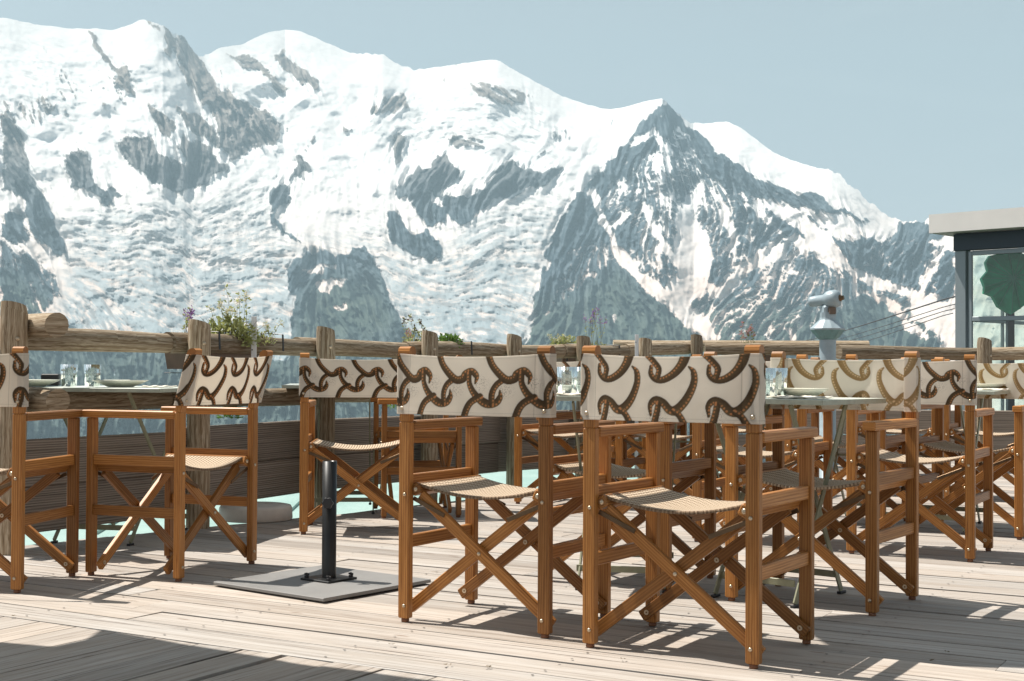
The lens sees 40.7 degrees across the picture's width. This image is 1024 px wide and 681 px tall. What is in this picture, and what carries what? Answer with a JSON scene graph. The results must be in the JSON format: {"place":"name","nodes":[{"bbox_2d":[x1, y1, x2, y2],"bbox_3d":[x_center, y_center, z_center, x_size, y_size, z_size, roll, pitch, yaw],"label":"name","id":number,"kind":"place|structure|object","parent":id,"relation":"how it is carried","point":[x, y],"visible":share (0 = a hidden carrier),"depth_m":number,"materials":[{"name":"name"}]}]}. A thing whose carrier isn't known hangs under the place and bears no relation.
{"place":"outdoors","nodes":[
{"label":"outdoors","id":0,"kind":"place"},
{"bbox_2d":[25,452,721,544],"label":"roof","id":1,"kind":"structure","parent":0,"point":[529,477],"depth_m":11.28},
{"bbox_2d":[0,18,1023,464],"bbox_3d":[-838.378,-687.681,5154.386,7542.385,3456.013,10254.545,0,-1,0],"label":"mountains","id":2,"kind":"structure","parent":0,"point":[156,178],"depth_m":7488.57,"materials":[{"name":"snow"}]},
{"bbox_2d":[929,207,1023,435],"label":"station building","id":3,"kind":"structure","parent":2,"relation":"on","point":[986,232],"depth_m":32.69,"materials":[{"name":"metal"}]},
{"bbox_2d":[805,296,954,340],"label":"cable","id":4,"kind":"object","parent":3,"relation":"attached to","point":[899,313],"visible":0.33,"depth_m":42.73,"materials":[{"name":"metal"}]},
{"bbox_2d":[837,304,954,339],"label":"cable","id":5,"kind":"object","parent":3,"relation":"attached to","point":[902,320],"visible":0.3,"depth_m":43.39,"materials":[{"name":"metal"}]},
{"bbox_2d":[849,308,954,340],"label":"cable","id":6,"kind":"object","parent":3,"relation":"attached to","point":[908,322],"visible":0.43,"depth_m":42.48,"materials":[{"name":"metal"}]},
{"bbox_2d":[867,313,952,340],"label":"cable","id":7,"kind":"object","parent":3,"relation":"attached to","point":[912,326],"visible":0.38,"depth_m":43.91,"materials":[{"name":"metal"}]},
{"bbox_2d":[968,248,1023,410],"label":"window frame","id":8,"kind":"structure","parent":3,"relation":"in","point":[1002,319],"depth_m":32.82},
{"bbox_2d":[980,253,1023,435],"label":"tree","id":9,"kind":"object","parent":3,"relation":"on","point":[1002,279],"visible":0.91,"depth_m":33.39,"materials":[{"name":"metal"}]},
{"bbox_2d":[0,0,1023,222],"label":"sky","id":10,"kind":"structure","parent":0,"point":[918,105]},
{"bbox_2d":[355,465,795,512],"bbox_3d":[0.995,1.049,5.031,16.000,0.145,15.100,0,-1,0],"label":"deck substructure","id":11,"kind":"object","parent":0,"point":[464,500],"visible":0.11,"depth_m":8.90,"materials":[{"name":"brown wood"}]},
{"bbox_2d":[0,301,27,555],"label":"fence post","id":12,"kind":"object","parent":11,"relation":"on","point":[13,324],"visible":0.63,"depth_m":5.94,"materials":[{"name":"brown wood"}]},
{"bbox_2d":[28,313,68,337],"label":"fence rail","id":13,"kind":"object","parent":12,"relation":"attached to","point":[48,325],"visible":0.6,"depth_m":5.96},
{"bbox_2d":[27,387,69,411],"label":"fence rail","id":14,"kind":"object","parent":12,"relation":"attached to","point":[46,399],"visible":0.46,"depth_m":6.01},
{"bbox_2d":[25,432,164,486],"bbox_3d":[-1.996,0.555,6.485,0.035,0.212,1.149,0,-1,30],"label":"fence plank","id":15,"kind":"object","parent":12,"relation":"attached to","point":[127,444],"visible":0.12,"depth_m":6.55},
{"bbox_2d":[25,475,164,531],"bbox_3d":[-2.007,0.767,6.487,0.035,0.208,1.149,0,-1,30],"label":"fence plank","id":16,"kind":"object","parent":12,"relation":"attached to","point":[50,497],"visible":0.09,"depth_m":6.47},
{"bbox_2d":[28,328,186,353],"bbox_3d":[-1.988,0.000,6.504,0.112,0.109,1.309,0,-1,30],"label":"fence rail","id":17,"kind":"object","parent":12,"relation":"attached to","point":[87,340],"visible":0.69,"depth_m":6.53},
{"bbox_2d":[66,392,172,409],"bbox_3d":[-1.990,0.281,6.499,0.105,0.105,1.308,0,-1,30],"label":"fence rail","id":18,"kind":"object","parent":12,"relation":"attached to","point":[103,400],"visible":0.29,"depth_m":6.59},
{"bbox_2d":[186,319,210,528],"bbox_3d":[-1.586,0.469,6.992,0.122,1.154,0.121,0,-1,0],"label":"fence post","id":19,"kind":"object","parent":11,"relation":"on","point":[198,425],"visible":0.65,"depth_m":6.95,"materials":[{"name":"brown wood"}]},
{"bbox_2d":[165,332,315,356],"bbox_3d":[-1.447,0.026,7.551,0.111,0.112,1.365,0,-1,24],"label":"fence rail","id":20,"kind":"object","parent":19,"relation":"attached to","point":[230,344],"visible":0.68,"depth_m":7.43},
{"bbox_2d":[164,331,283,372],"bbox_3d":[-1.530,0.063,7.390,0.347,0.224,0.660,0,-1,24],"label":"flower box","id":21,"kind":"object","parent":20,"relation":"attached to","point":[175,360],"visible":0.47,"depth_m":7.15,"materials":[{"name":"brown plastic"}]},
{"bbox_2d":[182,305,194,332],"bbox_3d":[-1.679,-0.083,7.090,0.102,0.202,0.134,1,-1,-19],"label":"flowering plant","id":22,"kind":"object","parent":21,"relation":"in","point":[189,314],"visible":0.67,"depth_m":7.06,"materials":[{"name":"purple plant"}]},
{"bbox_2d":[215,406,243,418],"bbox_3d":[-1.520,0.280,7.445,0.145,0.291,0.108,0,-1,0],"label":"trailing plant","id":23,"kind":"object","parent":21,"relation":"hanging from","point":[229,416],"visible":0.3,"depth_m":7.44,"materials":[{"name":"green plant"}]},
{"bbox_2d":[201,284,261,346],"bbox_3d":[-1.519,-0.137,7.452,0.363,0.348,0.204,0,-1,0],"label":"flowering plant","id":24,"kind":"object","parent":21,"relation":"in","point":[240,328],"visible":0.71,"depth_m":7.43,"materials":[{"name":"green plant"}]},
{"bbox_2d":[257,318,283,345],"bbox_3d":[-1.353,-0.047,7.605,0.152,0.153,0.144,-1,-2,43],"label":"flowering plant","id":25,"kind":"object","parent":21,"relation":"in","point":[269,334],"visible":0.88,"depth_m":7.61,"materials":[{"name":"plant"}]},
{"bbox_2d":[185,457,299,509],"bbox_3d":[-1.466,0.770,7.532,0.035,0.208,1.205,0,-1,24],"label":"fence plank","id":26,"kind":"object","parent":19,"relation":"attached to","point":[278,477],"visible":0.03,"depth_m":7.72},
{"bbox_2d":[186,420,299,460],"bbox_3d":[-1.453,0.558,7.531,0.035,0.212,1.205,0,-1,24],"label":"fence plank","id":27,"kind":"object","parent":19,"relation":"attached to","point":[279,440],"visible":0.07,"depth_m":7.68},
{"bbox_2d":[171,388,315,406],"bbox_3d":[-1.449,0.308,7.545,0.108,0.115,1.366,0,-1,24],"label":"fence rail","id":28,"kind":"object","parent":19,"relation":"attached to","point":[281,397],"visible":0.3,"depth_m":7.75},
{"bbox_2d":[315,326,334,515],"bbox_3d":[-1.093,0.493,8.092,0.119,1.153,0.117,0,-1,0],"label":"fence post","id":29,"kind":"object","parent":11,"relation":"on","point":[325,347],"visible":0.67,"depth_m":8.05,"materials":[{"name":"brown wood"}]},
{"bbox_2d":[335,397,368,401],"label":"fence rail","id":30,"kind":"object","parent":29,"relation":"attached to","point":[351,399],"visible":0.1,"depth_m":8.38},
{"bbox_2d":[335,450,398,488],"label":"fence plank","id":31,"kind":"object","parent":29,"relation":"attached to","point":[358,462],"visible":0.09,"depth_m":8.48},
{"bbox_2d":[335,416,401,453],"bbox_3d":[-0.933,0.580,8.493,0.035,0.212,0.985,0,-1,35],"label":"fence plank","id":32,"kind":"object","parent":29,"relation":"attached to","point":[352,431],"visible":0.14,"depth_m":8.44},
{"bbox_2d":[421,330,437,502],"bbox_3d":[-0.533,0.512,8.892,0.115,1.152,0.115,0,-1,0],"label":"fence post","id":33,"kind":"object","parent":11,"relation":"on","point":[429,347],"visible":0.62,"depth_m":8.85,"materials":[{"name":"brown wood"}]},
{"bbox_2d":[293,337,420,357],"bbox_3d":[-0.925,0.048,8.511,0.111,0.116,1.144,0,-1,35],"label":"fence rail","id":34,"kind":"object","parent":33,"relation":"attached to","point":[355,348],"visible":0.62,"depth_m":8.47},
{"bbox_2d":[402,341,506,356],"bbox_3d":[-0.365,0.063,9.318,0.111,0.112,1.135,0,-1,34],"label":"fence rail","id":35,"kind":"object","parent":33,"relation":"attached to","point":[449,348],"visible":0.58,"depth_m":9.32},
{"bbox_2d":[392,339,472,358],"bbox_3d":[-0.528,0.103,9.178,0.347,0.224,0.500,0,-1,34],"label":"flower box","id":36,"kind":"object","parent":35,"relation":"attached to","point":[461,340],"visible":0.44,"depth_m":9.25,"materials":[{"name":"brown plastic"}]},
{"bbox_2d":[402,328,412,340],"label":"flowering plant","id":37,"kind":"object","parent":36,"relation":"in","point":[407,334],"visible":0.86,"depth_m":8.97,"materials":[{"name":"plant"}]},
{"bbox_2d":[402,314,425,341],"bbox_3d":[-0.616,-0.055,9.149,0.237,0.255,0.143,0,-1,0],"label":"flowering plant","id":38,"kind":"object","parent":36,"relation":"in","point":[413,334],"visible":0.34,"depth_m":9.14,"materials":[{"name":"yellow plant"}]},
{"bbox_2d":[438,333,464,347],"bbox_3d":[-0.421,0.010,9.302,0.214,0.137,0.176,0,-1,0],"label":"flowering plant","id":39,"kind":"object","parent":36,"relation":"in","point":[450,337],"visible":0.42,"depth_m":9.28,"materials":[{"name":"green plant"}]},
{"bbox_2d":[414,442,498,473],"bbox_3d":[-0.384,0.810,9.302,0.035,0.208,0.974,0,-1,34],"label":"fence plank","id":40,"kind":"object","parent":33,"relation":"attached to","point":[488,457],"visible":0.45,"depth_m":9.55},
{"bbox_2d":[414,415,499,447],"bbox_3d":[-0.373,0.598,9.300,0.035,0.212,0.974,0,-1,34],"label":"fence plank","id":41,"kind":"object","parent":33,"relation":"attached to","point":[489,430],"visible":0.28,"depth_m":9.55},
{"bbox_2d":[0,461,1023,680],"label":"deck","id":42,"kind":"structure","parent":11,"relation":"on","point":[148,619],"depth_m":4.45,"materials":[{"name":"wood"}]},
{"bbox_2d":[0,347,81,592],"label":"director chair","id":43,"kind":"object","parent":42,"relation":"on","point":[14,379],"visible":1,"depth_m":5.01,"materials":[{"name":"brown wood"}]},
{"bbox_2d":[44,386,187,545],"bbox_3d":[-1.863,0.579,6.610,0.724,0.713,0.704,0,-1,12],"label":"folding table","id":44,"kind":"object","parent":42,"relation":"on","point":[129,390],"visible":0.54,"depth_m":6.33,"materials":[{"name":"green paint"}]},
{"bbox_2d":[29,379,59,386],"bbox_3d":[-2.259,0.200,6.497,0.260,0.032,0.260,0,-1,0],"label":"plate","id":45,"kind":"object","parent":44,"relation":"on","point":[39,382],"visible":0.62,"depth_m":6.44,"materials":[{"name":"white ceramic"}]},
{"bbox_2d":[41,374,60,385],"bbox_3d":[-2.252,0.192,6.747,0.085,0.058,0.050,0,-1,-6],"label":"napkin holder","id":46,"kind":"object","parent":44,"relation":"on","point":[52,377],"visible":0.72,"depth_m":6.72,"materials":[{"name":"black plastic"}]},
{"bbox_2d":[60,364,77,386],"bbox_3d":[-2.099,0.166,6.548,0.078,0.105,0.077,0,-1,0],"label":"drinking glass","id":47,"kind":"object","parent":44,"relation":"on","point":[73,366],"visible":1,"depth_m":6.52,"materials":[{"name":"white"}]},
{"bbox_2d":[84,364,100,385],"bbox_3d":[-2.003,0.167,6.598,0.077,0.105,0.078,0,-1,33],"label":"drinking glass","id":48,"kind":"object","parent":44,"relation":"on","point":[98,367],"visible":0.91,"depth_m":6.58,"materials":[{"name":"clear"}]},
{"bbox_2d":[92,380,148,386],"bbox_3d":[-1.854,0.203,6.547,0.260,0.032,0.260,0,-1,0],"label":"plate","id":49,"kind":"object","parent":44,"relation":"on","point":[120,383],"visible":1,"depth_m":6.46,"materials":[{"name":"white ceramic"}]},
{"bbox_2d":[142,385,176,387],"bbox_3d":[-1.657,0.215,6.497,0.122,0.010,0.121,0,-1,12],"label":"napkin","id":50,"kind":"object","parent":44,"relation":"on","point":[158,386],"visible":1,"depth_m":6.45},
{"bbox_2d":[82,348,272,581],"bbox_3d":[-1.326,0.476,5.539,0.538,0.882,0.561,0,-1,21],"label":"director chair","id":51,"kind":"object","parent":42,"relation":"on","point":[209,380],"visible":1,"depth_m":5.39,"materials":[{"name":"brown wood"}]},
{"bbox_2d":[219,501,292,522],"bbox_3d":[-1.367,0.914,7.373,0.390,0.078,0.390,0,-1,0],"label":"concrete disc","id":52,"kind":"object","parent":42,"relation":"on","point":[268,512],"visible":0.65,"depth_m":7.22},
{"bbox_2d":[251,316,256,357],"bbox_3d":[-1.394,0.413,7.443,0.028,1.085,0.013,0,-1,0],"label":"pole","id":53,"kind":"object","parent":52,"relation":"on","point":[254,346],"visible":0.25,"depth_m":7.45,"materials":[{"name":"metal"}]},
{"bbox_2d":[213,461,430,601],"bbox_3d":[-0.704,0.679,5.158,0.580,0.455,0.560,-1,-1,38],"label":"parasol stand","id":54,"kind":"object","parent":42,"relation":"on","point":[327,580],"visible":1,"depth_m":5.15,"materials":[{"name":"grey metal"}]},
{"bbox_2d":[282,384,374,513],"bbox_3d":[-0.963,0.609,7.920,0.664,0.713,0.604,0,-1,-5],"label":"folding table","id":55,"kind":"object","parent":42,"relation":"on","point":[353,492],"visible":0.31,"depth_m":7.75,"materials":[{"name":"green paint"}]},
{"bbox_2d":[299,353,413,533],"bbox_3d":[-0.770,0.506,6.939,0.561,0.882,0.496,0,-1,-4],"label":"director chair","id":56,"kind":"object","parent":42,"relation":"on","point":[346,378],"visible":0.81,"depth_m":6.72,"materials":[{"name":"brown wood"}]},
{"bbox_2d":[370,355,462,518],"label":"director chair","id":57,"kind":"object","parent":42,"relation":"on","point":[384,433],"visible":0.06,"depth_m":7.50,"materials":[{"name":"brown wood"}]},
{"bbox_2d":[397,346,614,637],"bbox_3d":[-0.023,0.463,4.481,0.561,0.882,0.496,0,-1,30],"label":"director chair","id":58,"kind":"object","parent":42,"relation":"on","point":[512,386],"visible":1,"depth_m":4.37,"materials":[{"name":"brown wood"}]},
{"bbox_2d":[42,501,1023,674],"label":"deck screws","id":59,"kind":"object","parent":42,"relation":"in","point":[553,590],"visible":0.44,"depth_m":4.79,"materials":[{"name":"black paint"}]},
{"bbox_2d":[514,361,626,503],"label":"director chair","id":60,"kind":"object","parent":42,"relation":"on","point":[528,431],"visible":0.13,"depth_m":8.27,"materials":[{"name":"brown wood"}]},
{"bbox_2d":[556,395,676,592],"bbox_3d":[0.443,0.566,5.319,0.624,0.713,0.604,0,-1,12],"label":"folding table","id":61,"kind":"object","parent":42,"relation":"on","point":[619,569],"visible":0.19,"depth_m":5.13,"materials":[{"name":"green paint"}]},
{"bbox_2d":[556,385,580,392],"bbox_3d":[0.222,0.193,5.447,0.208,0.032,0.208,0,-1,0],"label":"plate","id":62,"kind":"object","parent":61,"relation":"on","point":[567,388],"visible":0.21,"depth_m":5.37,"materials":[{"name":"white ceramic"}]},
{"bbox_2d":[556,392,580,395],"bbox_3d":[0.256,0.199,5.127,0.201,0.010,0.120,0,-1,12],"label":"napkin","id":63,"kind":"object","parent":61,"relation":"on","point":[565,394],"visible":0.45,"depth_m":5.08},
{"bbox_2d":[557,367,577,393],"bbox_3d":[0.207,0.151,5.168,0.077,0.105,0.078,1,-1,-25],"label":"drinking glass","id":64,"kind":"object","parent":63,"relation":"on","point":[560,370],"visible":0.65,"depth_m":5.15,"materials":[{"name":"white"}]},
{"bbox_2d":[571,367,580,392],"bbox_3d":[0.263,0.153,5.248,0.078,0.105,0.077,0,-1,8],"label":"drinking glass","id":65,"kind":"object","parent":61,"relation":"on","point":[579,368],"visible":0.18,"depth_m":5.23,"materials":[{"name":"white"}]},
{"bbox_2d":[536,352,717,590],"bbox_3d":[0.455,0.482,5.358,0.561,0.882,0.496,0,-1,31],"label":"director chair","id":66,"kind":"object","parent":42,"relation":"on","point":[691,471],"visible":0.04,"depth_m":5.34,"materials":[{"name":"brown wood"}]},
{"bbox_2d":[634,335,638,468],"bbox_3d":[0.959,0.491,10.642,0.028,1.075,0.013,0,-1,0],"label":"stake","id":67,"kind":"object","parent":42,"relation":"on","point":[636,354],"visible":0.22,"depth_m":10.64,"materials":[{"name":"white paint"}]},
{"bbox_2d":[611,420,686,480],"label":"director chair","id":68,"kind":"object","parent":42,"relation":"on","point":[682,427],"visible":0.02,"depth_m":9.38,"materials":[{"name":"brown wood"}]},
{"bbox_2d":[615,420,722,499],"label":"director chair","id":69,"kind":"object","parent":42,"relation":"on","point":[640,449],"visible":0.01,"depth_m":8.07,"materials":[{"name":"brown wood"}]},
{"bbox_2d":[581,345,817,668],"bbox_3d":[0.550,0.458,4.075,0.561,0.882,0.496,0,-1,32],"label":"director chair","id":70,"kind":"object","parent":42,"relation":"on","point":[657,392],"visible":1,"depth_m":3.98,"materials":[{"name":"brown wood"}]},
{"bbox_2d":[689,408,771,488],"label":"director chair","id":71,"kind":"object","parent":42,"relation":"on","point":[768,445],"visible":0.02,"depth_m":8.76,"materials":[{"name":"brown wood"}]},
{"bbox_2d":[692,354,834,540],"bbox_3d":[1.193,0.509,6.583,0.561,0.882,0.496,0,-1,29],"label":"director chair","id":72,"kind":"object","parent":42,"relation":"on","point":[824,448],"visible":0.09,"depth_m":6.53,"materials":[{"name":"brown wood"}]},
{"bbox_2d":[711,396,885,607],"bbox_3d":[0.965,0.563,4.994,0.604,0.713,0.474,-1,-1,41],"label":"folding table","id":73,"kind":"object","parent":42,"relation":"on","point":[845,402],"visible":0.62,"depth_m":4.90,"materials":[{"name":"green paint"}]},
{"bbox_2d":[765,368,775,397],"bbox_3d":[0.888,0.149,4.858,0.077,0.105,0.078,-1,-1,41],"label":"drinking glass","id":74,"kind":"object","parent":73,"relation":"on","point":[772,371],"visible":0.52,"depth_m":4.83,"materials":[{"name":"white"}]},
{"bbox_2d":[765,368,787,395],"bbox_3d":[0.947,0.151,4.948,0.077,0.105,0.078,1,-1,-16],"label":"drinking glass","id":75,"kind":"object","parent":73,"relation":"on","point":[784,371],"visible":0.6,"depth_m":4.93,"materials":[{"name":"white"}]},
{"bbox_2d":[767,395,832,398],"bbox_3d":[1.004,0.197,4.817,0.201,0.010,0.121,0,-1,30],"label":"napkin","id":76,"kind":"object","parent":73,"relation":"on","point":[804,397],"visible":1,"depth_m":4.78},
{"bbox_2d":[776,388,828,395],"bbox_3d":[1.046,0.188,4.977,0.187,0.032,0.187,0,-1,0],"label":"plate","id":77,"kind":"object","parent":73,"relation":"on","point":[804,391],"visible":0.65,"depth_m":4.92,"materials":[{"name":"white ceramic"}]},
{"bbox_2d":[722,351,920,615],"bbox_3d":[1.105,0.476,4.902,0.561,0.882,0.496,0,-1,34],"label":"director chair","id":78,"kind":"object","parent":42,"relation":"on","point":[896,383],"visible":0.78,"depth_m":4.90,"materials":[{"name":"brown wood"}]},
{"bbox_2d":[808,290,844,477],"bbox_3d":[2.236,0.330,9.796,0.255,1.378,0.252,0,-1,0],"label":"coin telescope","id":79,"kind":"object","parent":42,"relation":"on","point":[827,329],"visible":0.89,"depth_m":9.75,"materials":[{"name":"grey metal"}]},
{"bbox_2d":[784,357,905,520],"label":"director chair","id":80,"kind":"object","parent":42,"relation":"on","point":[891,443],"visible":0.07,"depth_m":7.37,"materials":[{"name":"brown wood"}]},
{"bbox_2d":[857,359,950,488],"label":"director chair","id":81,"kind":"object","parent":42,"relation":"on","point":[922,467],"visible":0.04,"depth_m":8.97,"materials":[{"name":"brown wood"}]},
{"bbox_2d":[822,390,1009,534],"bbox_3d":[2.057,0.613,7.289,1.054,0.713,0.654,0,-1,29],"label":"folding table","id":82,"kind":"object","parent":42,"relation":"on","point":[979,392],"visible":0.34,"depth_m":7.24,"materials":[{"name":"green paint"}]},
{"bbox_2d":[977,383,1005,387],"bbox_3d":[2.441,0.237,7.147,0.221,0.032,0.221,0,-1,0],"label":"plate","id":83,"kind":"object","parent":82,"relation":"on","point":[982,385],"visible":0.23,"depth_m":7.06,"materials":[{"name":"white ceramic"}]},
{"bbox_2d":[977,388,1008,389],"bbox_3d":[2.396,0.246,6.977,0.201,0.010,0.121,0,-1,28],"label":"napkin","id":84,"kind":"object","parent":82,"relation":"on","point":[991,389],"visible":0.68,"depth_m":6.93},
{"bbox_2d":[846,354,994,561],"bbox_3d":[1.826,0.505,6.184,0.561,0.882,0.496,0,-1,29],"label":"director chair","id":85,"kind":"object","parent":42,"relation":"on","point":[948,382],"visible":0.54,"depth_m":5.99,"materials":[{"name":"brown wood"}]},
{"bbox_2d":[918,357,1023,539],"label":"director chair","id":86,"kind":"object","parent":42,"relation":"on","point":[1011,375],"visible":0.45,"depth_m":7.04,"materials":[{"name":"brown wood"}]},
{"bbox_2d":[944,359,1013,497],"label":"director chair","id":87,"kind":"object","parent":42,"relation":"on","point":[955,429],"visible":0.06,"depth_m":8.67,"materials":[{"name":"brown wood"}]},
{"bbox_2d":[506,334,521,485],"bbox_3d":[0.017,0.529,9.691,0.116,1.154,0.115,0,-1,0],"label":"fence post","id":88,"kind":"object","parent":11,"relation":"on","point":[514,344],"visible":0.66,"depth_m":9.65,"materials":[{"name":"brown wood"}]},
{"bbox_2d":[497,439,566,471],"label":"fence plank","id":89,"kind":"object","parent":88,"relation":"attached to","point":[528,449],"visible":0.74,"depth_m":9.91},
{"bbox_2d":[499,410,568,441],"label":"fence plank","id":90,"kind":"object","parent":88,"relation":"attached to","point":[525,420],"visible":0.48,"depth_m":9.88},
{"bbox_2d":[506,344,576,357],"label":"fence rail","id":91,"kind":"object","parent":88,"relation":"attached to","point":[560,349],"visible":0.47,"depth_m":10.02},
{"bbox_2d":[575,336,590,476],"bbox_3d":[0.524,0.542,10.192,0.115,1.153,0.113,0,-1,0],"label":"fence post","id":92,"kind":"object","parent":11,"relation":"on","point":[582,341],"visible":0.23,"depth_m":10.15,"materials":[{"name":"brown wood"}]},
{"bbox_2d":[567,438,629,458],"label":"fence plank","id":93,"kind":"object","parent":92,"relation":"attached to","point":[571,442],"visible":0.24,"depth_m":10.24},
{"bbox_2d":[568,410,630,438],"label":"fence plank","id":94,"kind":"object","parent":93,"relation":"on","point":[572,420],"visible":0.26,"depth_m":10.23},
{"bbox_2d":[563,344,634,357],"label":"fence rail","id":95,"kind":"object","parent":92,"relation":"attached to","point":[623,350],"visible":0.48,"depth_m":10.53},
{"bbox_2d":[556,343,619,361],"bbox_3d":[0.546,0.136,10.572,0.347,0.224,0.550,-1,-1,41],"label":"flower box","id":96,"kind":"object","parent":95,"relation":"attached to","point":[565,359],"visible":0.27,"depth_m":10.40,"materials":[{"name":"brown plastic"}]},
{"bbox_2d":[547,333,576,344],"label":"flowering plant","id":97,"kind":"object","parent":96,"relation":"on","point":[561,340],"visible":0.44,"depth_m":10.44,"materials":[{"name":"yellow plant"}]},
{"bbox_2d":[583,308,606,344],"bbox_3d":[0.651,-0.077,10.705,0.214,0.366,0.138,0,-1,0],"label":"flowering plant","id":98,"kind":"object","parent":96,"relation":"in","point":[594,314],"visible":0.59,"depth_m":10.69,"materials":[{"name":"purple plant"}]},
{"bbox_2d":[638,338,651,478],"bbox_3d":[1.038,0.555,10.792,0.112,1.154,0.112,0,-1,0],"label":"fence post","id":99,"kind":"object","parent":11,"relation":"on","point":[645,347],"visible":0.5,"depth_m":10.76,"materials":[{"name":"brown wood"}]},
{"bbox_2d":[630,432,679,455],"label":"fence plank","id":100,"kind":"object","parent":99,"relation":"attached to","point":[678,444],"visible":0.14,"depth_m":11.34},
{"bbox_2d":[623,342,690,355],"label":"fence rail","id":101,"kind":"object","parent":99,"relation":"attached to","point":[670,348],"visible":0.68,"depth_m":11.17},
{"bbox_2d":[691,334,702,355],"bbox_3d":[1.520,0.548,11.392,0.107,1.198,0.106,0,-1,0],"label":"fence post","id":102,"kind":"object","parent":11,"relation":"on","point":[696,343],"visible":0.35,"depth_m":11.36,"materials":[{"name":"brown wood"}]},
{"bbox_2d":[704,342,818,355],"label":"fence rail","id":103,"kind":"object","parent":102,"relation":"attached to","point":[807,348],"visible":0.68,"depth_m":11.39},
{"bbox_2d":[718,434,1013,458],"bbox_3d":[3.335,0.887,11.460,3.396,0.200,0.035,0,-1,1],"label":"fence plank","id":104,"kind":"object","parent":102,"relation":"attached to","point":[1002,441],"depth_m":11.44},
{"bbox_2d":[720,409,1023,433],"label":"fence plank","id":105,"kind":"object","parent":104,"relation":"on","point":[1003,421],"depth_m":11.45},
{"bbox_2d":[976,337,991,467],"bbox_3d":[3.825,0.565,11.191,0.124,1.181,0.122,0,-1,0],"label":"fence post","id":106,"kind":"object","parent":11,"relation":"on","point":[984,350],"visible":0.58,"depth_m":11.15,"materials":[{"name":"brown wood"}]},
{"bbox_2d":[836,345,976,359],"bbox_3d":[3.209,0.100,11.126,1.349,0.117,0.117,1,-1,-20],"label":"fence rail","id":107,"kind":"object","parent":106,"relation":"attached to","point":[880,352],"visible":0.71,"depth_m":11.03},
{"bbox_2d":[992,347,1023,359],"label":"fence rail","id":108,"kind":"object","parent":106,"relation":"attached to","point":[1007,353],"visible":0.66,"depth_m":11.30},
{"bbox_2d":[611,439,721,492],"bbox_3d":[0.917,0.635,8.739,1.054,0.713,0.654,0,-1,28],"label":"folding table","id":109,"kind":"object","parent":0,"point":[717,474],"depth_m":8.71,"materials":[{"name":"paint"}]},
{"bbox_2d":[613,340,869,351],"bbox_3d":[2.033,0.049,12.251,2.279,0.108,0.106,0,-1,-3],"label":"fence rail","id":110,"kind":"object","parent":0,"point":[618,342],"visible":0.32,"depth_m":12.22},
{"bbox_2d":[739,321,755,342],"bbox_3d":[1.999,-0.020,11.750,0.211,0.293,0.129,1,-1,-16],"label":"flowering plant","id":111,"kind":"object","parent":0,"point":[748,330],"visible":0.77,"depth_m":11.74,"materials":[{"name":"green plant"}]}
]}

